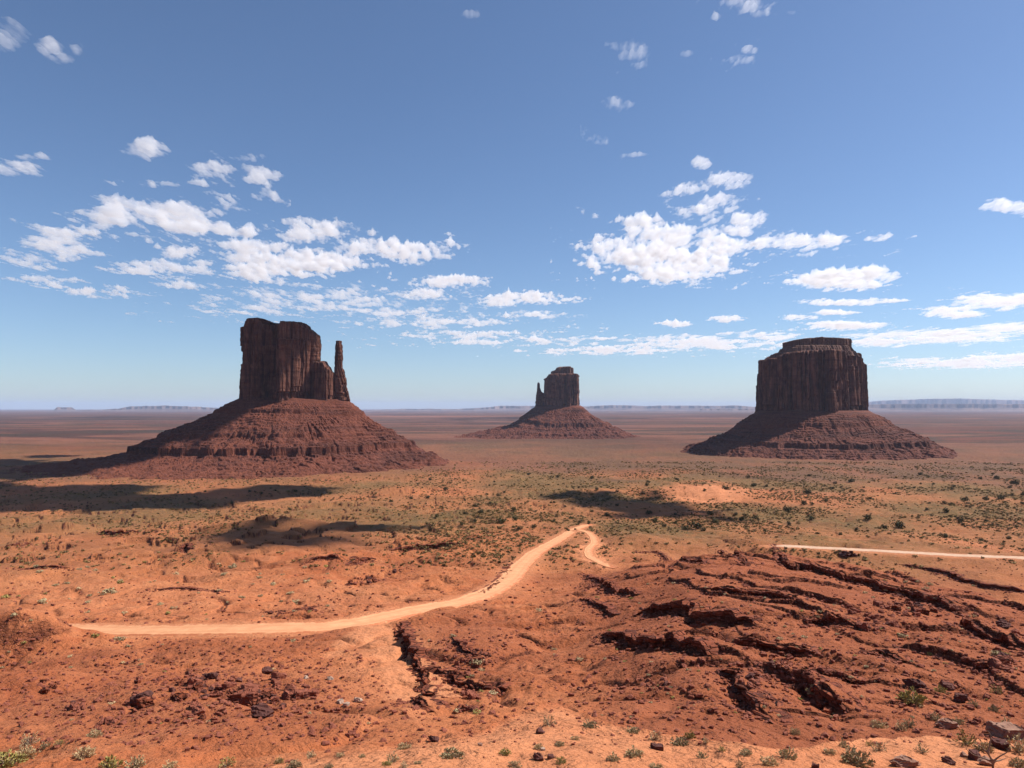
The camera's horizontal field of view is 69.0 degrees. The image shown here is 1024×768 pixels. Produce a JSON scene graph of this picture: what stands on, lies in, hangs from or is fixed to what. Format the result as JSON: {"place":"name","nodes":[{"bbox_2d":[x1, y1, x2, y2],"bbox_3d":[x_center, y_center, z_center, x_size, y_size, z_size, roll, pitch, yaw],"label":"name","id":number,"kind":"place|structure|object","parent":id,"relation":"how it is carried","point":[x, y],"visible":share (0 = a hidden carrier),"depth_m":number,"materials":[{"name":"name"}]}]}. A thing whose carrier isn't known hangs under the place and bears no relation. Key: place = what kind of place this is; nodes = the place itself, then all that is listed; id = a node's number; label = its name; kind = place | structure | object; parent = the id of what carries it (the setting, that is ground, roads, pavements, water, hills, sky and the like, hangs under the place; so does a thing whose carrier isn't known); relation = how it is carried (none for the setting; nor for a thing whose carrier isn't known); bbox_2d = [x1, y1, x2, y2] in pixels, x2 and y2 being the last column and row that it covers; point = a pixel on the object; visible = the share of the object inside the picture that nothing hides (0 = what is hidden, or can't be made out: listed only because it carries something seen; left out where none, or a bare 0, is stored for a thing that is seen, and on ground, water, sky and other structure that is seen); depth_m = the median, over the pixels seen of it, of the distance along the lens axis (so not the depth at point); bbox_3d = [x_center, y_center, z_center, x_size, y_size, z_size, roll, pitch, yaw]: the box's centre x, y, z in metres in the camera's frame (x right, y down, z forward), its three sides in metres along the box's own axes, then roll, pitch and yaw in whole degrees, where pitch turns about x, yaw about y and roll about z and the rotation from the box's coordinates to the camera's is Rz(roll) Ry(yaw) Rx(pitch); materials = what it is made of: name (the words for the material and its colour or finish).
{"place":"outdoors","nodes":[
{"label":"outdoors","id":0,"kind":"place"},
{"bbox_2d":[54,405,399,410],"bbox_3d":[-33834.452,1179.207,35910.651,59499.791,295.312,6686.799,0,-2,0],"label":"hills","id":1,"kind":"structure","parent":0,"point":[160,408],"depth_m":35338.25,"materials":[{"name":"stone"}]},
{"bbox_2d":[69,524,591,635],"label":"dirt road","id":2,"kind":"structure","parent":0,"point":[520,566],"depth_m":232.51,"materials":[{"name":"soil"}]},
{"bbox_2d":[0,409,1023,767],"bbox_3d":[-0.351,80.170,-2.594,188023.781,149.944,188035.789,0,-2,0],"label":"ground","id":3,"kind":"structure","parent":0,"point":[54,435],"depth_m":287.26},
{"bbox_2d":[0,748,28,767],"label":"desert shrub","id":4,"kind":"object","parent":3,"relation":"on","point":[8,761],"visible":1,"depth_m":80.09,"materials":[{"name":"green plant"}]},
{"bbox_2d":[14,745,41,759],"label":"desert shrub","id":5,"kind":"object","parent":3,"relation":"on","point":[30,753],"visible":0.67,"depth_m":83.22,"materials":[{"name":"plant"}]},
{"bbox_2d":[20,732,40,744],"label":"desert shrub","id":6,"kind":"object","parent":3,"relation":"on","point":[28,741],"visible":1,"depth_m":86.59,"materials":[{"name":"plant"}]},
{"bbox_2d":[72,745,96,760],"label":"desert shrub","id":7,"kind":"object","parent":3,"relation":"on","point":[84,752],"visible":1,"depth_m":76.00,"materials":[{"name":"plant"}]},
{"bbox_2d":[86,729,102,737],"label":"desert shrub","id":8,"kind":"object","parent":3,"relation":"on","point":[96,734],"visible":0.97,"depth_m":86.79,"materials":[{"name":"plant"}]},
{"bbox_2d":[98,753,124,767],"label":"desert shrub","id":9,"kind":"object","parent":3,"relation":"on","point":[111,764],"visible":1,"depth_m":71.72,"materials":[{"name":"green plant"}]},
{"bbox_2d":[123,755,145,767],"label":"desert shrub","id":10,"kind":"object","parent":3,"relation":"on","point":[137,763],"visible":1,"depth_m":71.40,"materials":[{"name":"beige plant"}]},
{"bbox_2d":[129,690,153,706],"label":"boulder","id":11,"kind":"object","parent":3,"relation":"on","point":[147,693],"visible":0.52,"depth_m":111.37,"materials":[{"name":"stone"}]},
{"bbox_2d":[136,696,154,708],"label":"boulder","id":12,"kind":"object","parent":3,"relation":"on","point":[143,702],"visible":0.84,"depth_m":109.27,"materials":[{"name":"stone"}]},
{"bbox_2d":[162,759,178,767],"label":"desert shrub","id":13,"kind":"object","parent":3,"relation":"on","point":[172,764],"visible":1,"depth_m":71.05,"materials":[{"name":"plant"}]},
{"bbox_2d":[172,692,187,699],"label":"boulder","id":14,"kind":"object","parent":3,"relation":"on","point":[180,695],"visible":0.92,"depth_m":112.23,"materials":[{"name":"stone"}]},
{"bbox_2d":[176,543,198,551],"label":"rock ledge","id":15,"kind":"object","parent":3,"relation":"on","point":[188,546],"visible":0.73,"depth_m":475.99,"materials":[{"name":"stone"}]},
{"bbox_2d":[145,586,235,592],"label":"rock ledge","id":16,"kind":"object","parent":3,"relation":"on","point":[189,588],"visible":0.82,"depth_m":330.31,"materials":[{"name":"stone"}]},
{"bbox_2d":[191,704,205,714],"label":"boulder","id":17,"kind":"object","parent":3,"relation":"on","point":[198,709],"visible":0.88,"depth_m":95.83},
{"bbox_2d":[205,672,218,679],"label":"boulder","id":18,"kind":"object","parent":3,"relation":"on","point":[212,675],"visible":0.85,"depth_m":137.23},
{"bbox_2d":[3,317,448,479],"bbox_3d":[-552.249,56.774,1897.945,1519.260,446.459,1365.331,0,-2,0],"label":"butte","id":19,"kind":"object","parent":3,"relation":"on","point":[292,411],"visible":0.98,"depth_m":1754.61,"materials":[{"name":"stone"}]},
{"bbox_2d":[217,756,235,767],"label":"desert shrub","id":20,"kind":"object","parent":3,"relation":"on","point":[226,764],"visible":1,"depth_m":71.20,"materials":[{"name":"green plant"}]},
{"bbox_2d":[221,682,234,689],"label":"boulder","id":21,"kind":"object","parent":3,"relation":"on","point":[225,686],"visible":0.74,"depth_m":120.07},
{"bbox_2d":[230,688,249,702],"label":"boulder","id":22,"kind":"object","parent":3,"relation":"on","point":[236,696],"visible":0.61,"depth_m":109.31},
{"bbox_2d":[241,690,257,703],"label":"boulder","id":23,"kind":"object","parent":3,"relation":"on","point":[248,696],"visible":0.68,"depth_m":106.31,"materials":[{"name":"stone"}]},
{"bbox_2d":[240,682,259,691],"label":"boulder","id":24,"kind":"object","parent":3,"relation":"on","point":[253,687],"visible":0.48,"depth_m":113.41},
{"bbox_2d":[251,703,273,717],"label":"boulder","id":25,"kind":"object","parent":3,"relation":"on","point":[262,710],"visible":0.98,"depth_m":93.08,"materials":[{"name":"stone"}]},
{"bbox_2d":[262,666,272,674],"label":"boulder","id":26,"kind":"object","parent":3,"relation":"on","point":[267,670],"visible":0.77,"depth_m":148.31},
{"bbox_2d":[263,689,275,697],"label":"boulder","id":27,"kind":"object","parent":3,"relation":"on","point":[267,693],"visible":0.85,"depth_m":107.48,"materials":[{"name":"stone"}]},
{"bbox_2d":[271,672,286,679],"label":"boulder","id":28,"kind":"object","parent":3,"relation":"on","point":[277,675],"visible":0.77,"depth_m":121.14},
{"bbox_2d":[281,690,294,699],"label":"boulder","id":29,"kind":"object","parent":3,"relation":"on","point":[285,695],"visible":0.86,"depth_m":107.37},
{"bbox_2d":[285,759,302,767],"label":"desert shrub","id":30,"kind":"object","parent":3,"relation":"on","point":[293,763],"visible":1,"depth_m":24.61,"materials":[{"name":"plant"}]},
{"bbox_2d":[294,689,306,699],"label":"boulder","id":31,"kind":"object","parent":3,"relation":"on","point":[298,694],"visible":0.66,"depth_m":107.20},
{"bbox_2d":[308,688,318,696],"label":"boulder","id":32,"kind":"object","parent":3,"relation":"on","point":[313,691],"visible":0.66,"depth_m":110.46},
{"bbox_2d":[301,554,348,564],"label":"rock ledge","id":33,"kind":"object","parent":3,"relation":"on","point":[327,556],"visible":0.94,"depth_m":378.21,"materials":[{"name":"stone"}]},
{"bbox_2d":[345,556,375,565],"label":"rock ledge","id":34,"kind":"object","parent":3,"relation":"on","point":[357,559],"visible":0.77,"depth_m":382.64,"materials":[{"name":"stone"}]},
{"bbox_2d":[386,750,399,762],"bbox_3d":[-3.932,12.362,24.696,0.443,0.372,0.432,-2,-2,42],"label":"desert shrub","id":35,"kind":"object","parent":3,"relation":"on","point":[394,759],"visible":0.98,"depth_m":24.70,"materials":[{"name":"beige plant"}]},
{"bbox_2d":[397,742,411,749],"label":"desert shrub","id":36,"kind":"object","parent":3,"relation":"on","point":[402,745],"visible":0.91,"depth_m":27.45,"materials":[{"name":"plant"}]},
{"bbox_2d":[389,542,459,549],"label":"rock ledge","id":37,"kind":"object","parent":3,"relation":"on","point":[417,544],"visible":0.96,"depth_m":458.92,"materials":[{"name":"stone"}]},
{"bbox_2d":[398,621,451,696],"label":"rock ledge","id":38,"kind":"object","parent":3,"relation":"on","point":[416,649],"visible":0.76,"depth_m":161.34,"materials":[{"name":"stone"}]},
{"bbox_2d":[410,696,452,712],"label":"rock ledge","id":39,"kind":"object","parent":3,"relation":"on","point":[425,707],"visible":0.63,"depth_m":100.07,"materials":[{"name":"stone"}]},
{"bbox_2d":[439,746,464,758],"bbox_3d":[-2.053,12.540,25.365,0.966,0.416,0.904,0,-2,-7],"label":"desert shrub","id":40,"kind":"object","parent":3,"relation":"on","point":[453,754],"visible":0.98,"depth_m":25.34,"materials":[{"name":"beige plant"}]},
{"bbox_2d":[451,636,494,655],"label":"rock ledge","id":41,"kind":"object","parent":3,"relation":"on","point":[470,649],"visible":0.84,"depth_m":159.21,"materials":[{"name":"stone"}]},
{"bbox_2d":[436,666,512,695],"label":"rock ledge","id":42,"kind":"object","parent":3,"relation":"on","point":[499,689],"visible":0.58,"depth_m":125.52,"materials":[{"name":"stone"}]},
{"bbox_2d":[473,564,510,592],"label":"rock ledge","id":43,"kind":"object","parent":3,"relation":"on","point":[499,573],"visible":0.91,"depth_m":348.81,"materials":[{"name":"stone"}]},
{"bbox_2d":[0,532,1023,767],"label":"gravel","id":44,"kind":"structure","parent":3,"relation":"on","point":[976,721],"depth_m":115.66,"materials":[{"name":"gravel"}]},
{"bbox_2d":[0,461,1023,569],"bbox_3d":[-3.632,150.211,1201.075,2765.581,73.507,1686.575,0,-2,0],"label":"scrub","id":45,"kind":"object","parent":3,"relation":"on","point":[483,552],"visible":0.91,"depth_m":840.20,"materials":[{"name":"green plant"}]},
{"bbox_2d":[0,461,1023,569],"bbox_3d":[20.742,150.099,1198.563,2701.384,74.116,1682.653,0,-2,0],"label":"dry grass","id":46,"kind":"structure","parent":3,"relation":"on","point":[530,535],"depth_m":852.34,"materials":[{"name":"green plant"}]},
{"bbox_2d":[12,531,1023,720],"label":"rubble","id":47,"kind":"object","parent":3,"relation":"on","point":[823,705],"visible":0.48,"depth_m":145.52,"materials":[{"name":"stone"}]},
{"bbox_2d":[533,752,543,760],"bbox_3d":[0.906,12.774,25.491,0.432,0.267,0.317,5,3,22],"label":"boulder","id":48,"kind":"object","parent":3,"relation":"on","point":[538,756],"visible":1,"depth_m":25.45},
{"bbox_2d":[454,366,639,438],"bbox_3d":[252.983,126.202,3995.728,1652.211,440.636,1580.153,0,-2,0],"label":"butte","id":49,"kind":"object","parent":3,"relation":"on","point":[558,411],"visible":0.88,"depth_m":3847.48,"materials":[{"name":"stone"}]},
{"bbox_2d":[582,719,597,728],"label":"desert shrub","id":50,"kind":"object","parent":3,"relation":"on","point":[591,724],"visible":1,"depth_m":31.82,"materials":[{"name":"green plant"}]},
{"bbox_2d":[579,598,623,615],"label":"rock ledge","id":51,"kind":"object","parent":3,"relation":"on","point":[610,609],"visible":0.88,"depth_m":210.35,"materials":[{"name":"stone"}]},
{"bbox_2d":[606,752,620,761],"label":"desert shrub","id":52,"kind":"object","parent":3,"relation":"on","point":[614,759],"visible":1,"depth_m":25.46,"materials":[{"name":"green plant"}]},
{"bbox_2d":[585,574,642,595],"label":"rock ledge","id":53,"kind":"object","parent":3,"relation":"on","point":[613,585],"visible":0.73,"depth_m":259.53,"materials":[{"name":"stone"}]},
{"bbox_2d":[624,745,643,757],"bbox_3d":[4.386,13.293,26.889,0.739,0.416,0.790,1,-2,-36],"label":"desert shrub","id":54,"kind":"object","parent":3,"relation":"on","point":[628,753],"visible":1,"depth_m":26.89,"materials":[{"name":"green plant"}]},
{"bbox_2d":[648,731,661,740],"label":"desert shrub","id":55,"kind":"object","parent":3,"relation":"on","point":[654,738],"visible":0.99,"depth_m":30.76,"materials":[{"name":"plant"}]},
{"bbox_2d":[650,742,663,750],"bbox_3d":[5.636,14.107,28.933,0.493,0.239,0.343,6,1,2],"label":"boulder","id":56,"kind":"object","parent":3,"relation":"on","point":[657,746],"visible":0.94,"depth_m":28.84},
{"bbox_2d":[604,629,733,656],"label":"rock ledge","id":57,"kind":"object","parent":3,"relation":"on","point":[710,647],"visible":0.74,"depth_m":132.55,"materials":[{"name":"stone"}]},
{"bbox_2d":[642,550,713,563],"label":"rock ledge","id":58,"kind":"object","parent":3,"relation":"on","point":[688,558],"visible":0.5,"depth_m":309.93,"materials":[{"name":"stone"}]},
{"bbox_2d":[670,736,688,746],"bbox_3d":[6.731,14.275,29.743,0.883,0.434,0.826,1,-2,-18],"label":"desert shrub","id":59,"kind":"object","parent":3,"relation":"on","point":[677,742],"visible":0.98,"depth_m":29.74,"materials":[{"name":"green plant"}]},
{"bbox_2d":[631,597,771,627],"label":"rock ledge","id":60,"kind":"object","parent":3,"relation":"on","point":[689,605],"visible":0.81,"depth_m":161.02,"materials":[{"name":"stone"}]},
{"bbox_2d":[720,549,756,567],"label":"rock ledge","id":61,"kind":"object","parent":3,"relation":"on","point":[736,552],"visible":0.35,"depth_m":294.11,"materials":[{"name":"stone"}]},
{"bbox_2d":[714,668,793,724],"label":"rock ledge","id":62,"kind":"object","parent":3,"relation":"on","point":[734,692],"visible":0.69,"depth_m":93.83,"materials":[{"name":"stone"}]},
{"bbox_2d":[705,586,816,604],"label":"rock ledge","id":63,"kind":"object","parent":3,"relation":"on","point":[785,595],"visible":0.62,"depth_m":188.59,"materials":[{"name":"stone"}]},
{"bbox_2d":[759,755,779,765],"bbox_3d":[8.985,13.168,25.953,0.685,0.324,0.758,0,-2,-1],"label":"desert shrub","id":64,"kind":"object","parent":3,"relation":"on","point":[766,761],"visible":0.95,"depth_m":25.96,"materials":[{"name":"plant"}]},
{"bbox_2d":[738,637,818,656],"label":"rock ledge","id":65,"kind":"object","parent":3,"relation":"on","point":[760,642],"visible":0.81,"depth_m":128.60,"materials":[{"name":"stone"}]},
{"bbox_2d":[775,746,797,760],"bbox_3d":[9.942,13.391,26.997,0.793,0.394,0.716,-1,-2,26],"label":"desert shrub","id":66,"kind":"object","parent":3,"relation":"on","point":[785,753],"visible":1,"depth_m":26.93,"materials":[{"name":"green plant"}]},
{"bbox_2d":[680,337,957,460],"bbox_3d":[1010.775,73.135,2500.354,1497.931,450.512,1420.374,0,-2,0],"label":"butte","id":67,"kind":"object","parent":3,"relation":"on","point":[812,398],"visible":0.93,"depth_m":2360.53,"materials":[{"name":"stone"}]},
{"bbox_2d":[776,668,871,713],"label":"rock ledge","id":68,"kind":"object","parent":3,"relation":"on","point":[820,689],"visible":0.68,"depth_m":94.41,"materials":[{"name":"stone"}]},
{"bbox_2d":[797,613,860,629],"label":"rock ledge","id":69,"kind":"object","parent":3,"relation":"on","point":[830,615],"visible":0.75,"depth_m":146.56,"materials":[{"name":"stone"}]},
{"bbox_2d":[797,665,865,680],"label":"rock ledge","id":70,"kind":"object","parent":3,"relation":"on","point":[823,673],"visible":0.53,"depth_m":110.70,"materials":[{"name":"stone"}]},
{"bbox_2d":[840,745,875,767],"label":"desert shrub","id":71,"kind":"object","parent":3,"relation":"on","point":[848,758],"visible":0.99,"depth_m":27.95,"materials":[{"name":"green plant"}]},
{"bbox_2d":[856,622,869,631],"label":"boulder","id":72,"kind":"object","parent":3,"relation":"on","point":[863,626],"visible":1,"depth_m":142.65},
{"bbox_2d":[773,544,973,614],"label":"rock ledge","id":73,"kind":"object","parent":3,"relation":"on","point":[839,574],"visible":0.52,"depth_m":217.35,"materials":[{"name":"stone"}]},
{"bbox_2d":[869,719,888,728],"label":"desert shrub","id":74,"kind":"object","parent":3,"relation":"on","point":[876,724],"visible":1,"depth_m":83.28,"materials":[{"name":"plant"}]},
{"bbox_2d":[871,741,886,751],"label":"desert shrub","id":75,"kind":"object","parent":3,"relation":"on","point":[878,746],"visible":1,"depth_m":30.96,"materials":[{"name":"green plant"}]},
{"bbox_2d":[860,648,915,660],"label":"rock ledge","id":76,"kind":"object","parent":3,"relation":"on","point":[897,658],"visible":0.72,"depth_m":119.09,"materials":[{"name":"stone"}]},
{"bbox_2d":[889,519,905,528],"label":"juniper bush","id":77,"kind":"object","parent":3,"relation":"on","point":[898,524],"visible":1,"depth_m":723.00,"materials":[{"name":"green plant"}]},
{"bbox_2d":[889,754,920,767],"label":"boulder","id":78,"kind":"object","parent":3,"relation":"on","point":[902,761],"visible":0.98,"depth_m":28.33,"materials":[{"name":"stone"}]},
{"bbox_2d":[895,686,927,705],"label":"desert shrub","id":79,"kind":"object","parent":3,"relation":"on","point":[916,698],"visible":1,"depth_m":93.95,"materials":[{"name":"green plant"}]},
{"bbox_2d":[902,678,926,688],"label":"boulder","id":80,"kind":"object","parent":3,"relation":"on","point":[915,683],"visible":0.84,"depth_m":101.25,"materials":[{"name":"stone"}]},
{"bbox_2d":[935,718,959,729],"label":"boulder","id":81,"kind":"object","parent":3,"relation":"on","point":[946,723],"visible":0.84,"depth_m":83.63,"materials":[{"name":"stone"}]},
{"bbox_2d":[941,681,954,690],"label":"boulder","id":82,"kind":"object","parent":3,"relation":"on","point":[949,686],"visible":0.82,"depth_m":101.57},
{"bbox_2d":[941,756,955,765],"bbox_3d":[18.217,15.746,31.081,0.565,0.349,0.445,5,2,12],"label":"boulder","id":83,"kind":"object","parent":3,"relation":"on","point":[948,760],"visible":1,"depth_m":31.04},
{"bbox_2d":[953,692,967,702],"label":"boulder","id":84,"kind":"object","parent":3,"relation":"on","point":[961,698],"visible":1,"depth_m":95.98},
{"bbox_2d":[902,564,1023,592],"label":"rock ledge","id":85,"kind":"object","parent":3,"relation":"on","point":[967,580],"visible":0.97,"depth_m":365.38,"materials":[{"name":"stone"}]},
{"bbox_2d":[952,728,976,746],"bbox_3d":[23.427,18.298,38.559,1.041,0.875,1.167,2,-3,-44],"label":"desert shrub","id":86,"kind":"object","parent":3,"relation":"on","point":[969,743],"visible":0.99,"depth_m":38.48,"materials":[{"name":"green plant"}]},
{"bbox_2d":[968,749,981,761],"bbox_3d":[20.558,16.479,32.981,0.540,0.447,0.472,6,0,-11],"label":"boulder","id":87,"kind":"object","parent":3,"relation":"on","point":[974,752],"visible":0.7,"depth_m":32.97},
{"bbox_2d":[975,658,987,669],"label":"boulder","id":88,"kind":"object","parent":3,"relation":"on","point":[984,662],"visible":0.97,"depth_m":112.72,"materials":[{"name":"stone"}]},
{"bbox_2d":[972,739,994,753],"bbox_3d":[23.883,18.309,37.656,1.126,0.603,1.054,0,-2,11],"label":"desert shrub","id":89,"kind":"object","parent":3,"relation":"on","point":[979,748],"visible":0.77,"depth_m":37.65,"materials":[{"name":"plant"}]},
{"bbox_2d":[977,755,991,766],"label":"boulder","id":90,"kind":"object","parent":3,"relation":"on","point":[983,762],"visible":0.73,"depth_m":31.83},
{"bbox_2d":[966,730,1009,767],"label":"dead bush","id":91,"kind":"object","parent":3,"relation":"on","point":[992,761],"visible":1,"depth_m":31.16,"materials":[{"name":"brown wood"}]},
{"bbox_2d":[957,617,1023,650],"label":"rock ledge","id":92,"kind":"object","parent":3,"relation":"on","point":[973,626],"visible":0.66,"depth_m":144.51,"materials":[{"name":"stone"}]},
{"bbox_2d":[988,657,1001,668],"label":"boulder","id":93,"kind":"object","parent":3,"relation":"on","point":[995,662],"visible":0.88,"depth_m":111.94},
{"bbox_2d":[989,738,1010,751],"bbox_3d":[25.639,18.931,39.106,0.835,0.523,0.684,6,2,7],"label":"boulder","id":94,"kind":"object","parent":3,"relation":"on","point":[997,743],"visible":0.87,"depth_m":39.00,"materials":[{"name":"stone"}]},
{"bbox_2d":[995,619,1010,628],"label":"boulder","id":95,"kind":"object","parent":3,"relation":"on","point":[1002,623],"visible":0.87,"depth_m":163.18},
{"bbox_2d":[985,721,1023,738],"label":"boulder","id":96,"kind":"object","parent":3,"relation":"on","point":[1002,730],"visible":0.83,"depth_m":79.66,"materials":[{"name":"stone"}]},
{"bbox_2d":[1004,732,1023,753],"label":"desert shrub","id":97,"kind":"object","parent":3,"relation":"on","point":[1019,748],"visible":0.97,"depth_m":38.76,"materials":[{"name":"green plant"}]},
{"bbox_2d":[1008,756,1023,767],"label":"desert shrub","id":98,"kind":"object","parent":3,"relation":"on","point":[1019,763],"visible":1,"depth_m":32.74,"materials":[{"name":"green plant"}]},
{"bbox_2d":[0,0,1023,408],"label":"sky","id":99,"kind":"structure","parent":0,"point":[479,200],"materials":[{"name":"blue"}]},
{"bbox_2d":[372,405,754,410],"bbox_3d":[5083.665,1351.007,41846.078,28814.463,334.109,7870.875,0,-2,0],"label":"hills","id":100,"kind":"structure","parent":0,"point":[613,408],"depth_m":41266.66,"materials":[{"name":"stone"}]},
{"bbox_2d":[380,411,753,412],"bbox_3d":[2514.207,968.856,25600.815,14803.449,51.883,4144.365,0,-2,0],"label":"hills","id":101,"kind":"structure","parent":0,"point":[589,412],"depth_m":24664.26,"materials":[{"name":"stone"}]},
{"bbox_2d":[577,530,616,568],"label":"side track","id":102,"kind":"structure","parent":0,"point":[587,552],"depth_m":442.57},
{"bbox_2d":[700,403,1023,411],"bbox_3d":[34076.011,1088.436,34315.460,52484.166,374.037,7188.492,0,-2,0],"label":"hills","id":103,"kind":"structure","parent":0,"point":[972,407],"depth_m":33324.82,"materials":[{"name":"stone"}]},
{"bbox_2d":[768,544,1023,559],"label":"gravel road","id":104,"kind":"structure","parent":0,"point":[906,552],"depth_m":441.88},
{"bbox_2d":[868,399,1023,403],"bbox_3d":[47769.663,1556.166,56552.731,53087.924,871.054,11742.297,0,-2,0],"label":"hills","id":105,"kind":"structure","parent":0,"point":[951,401],"depth_m":55253.21,"materials":[{"name":"stone"}]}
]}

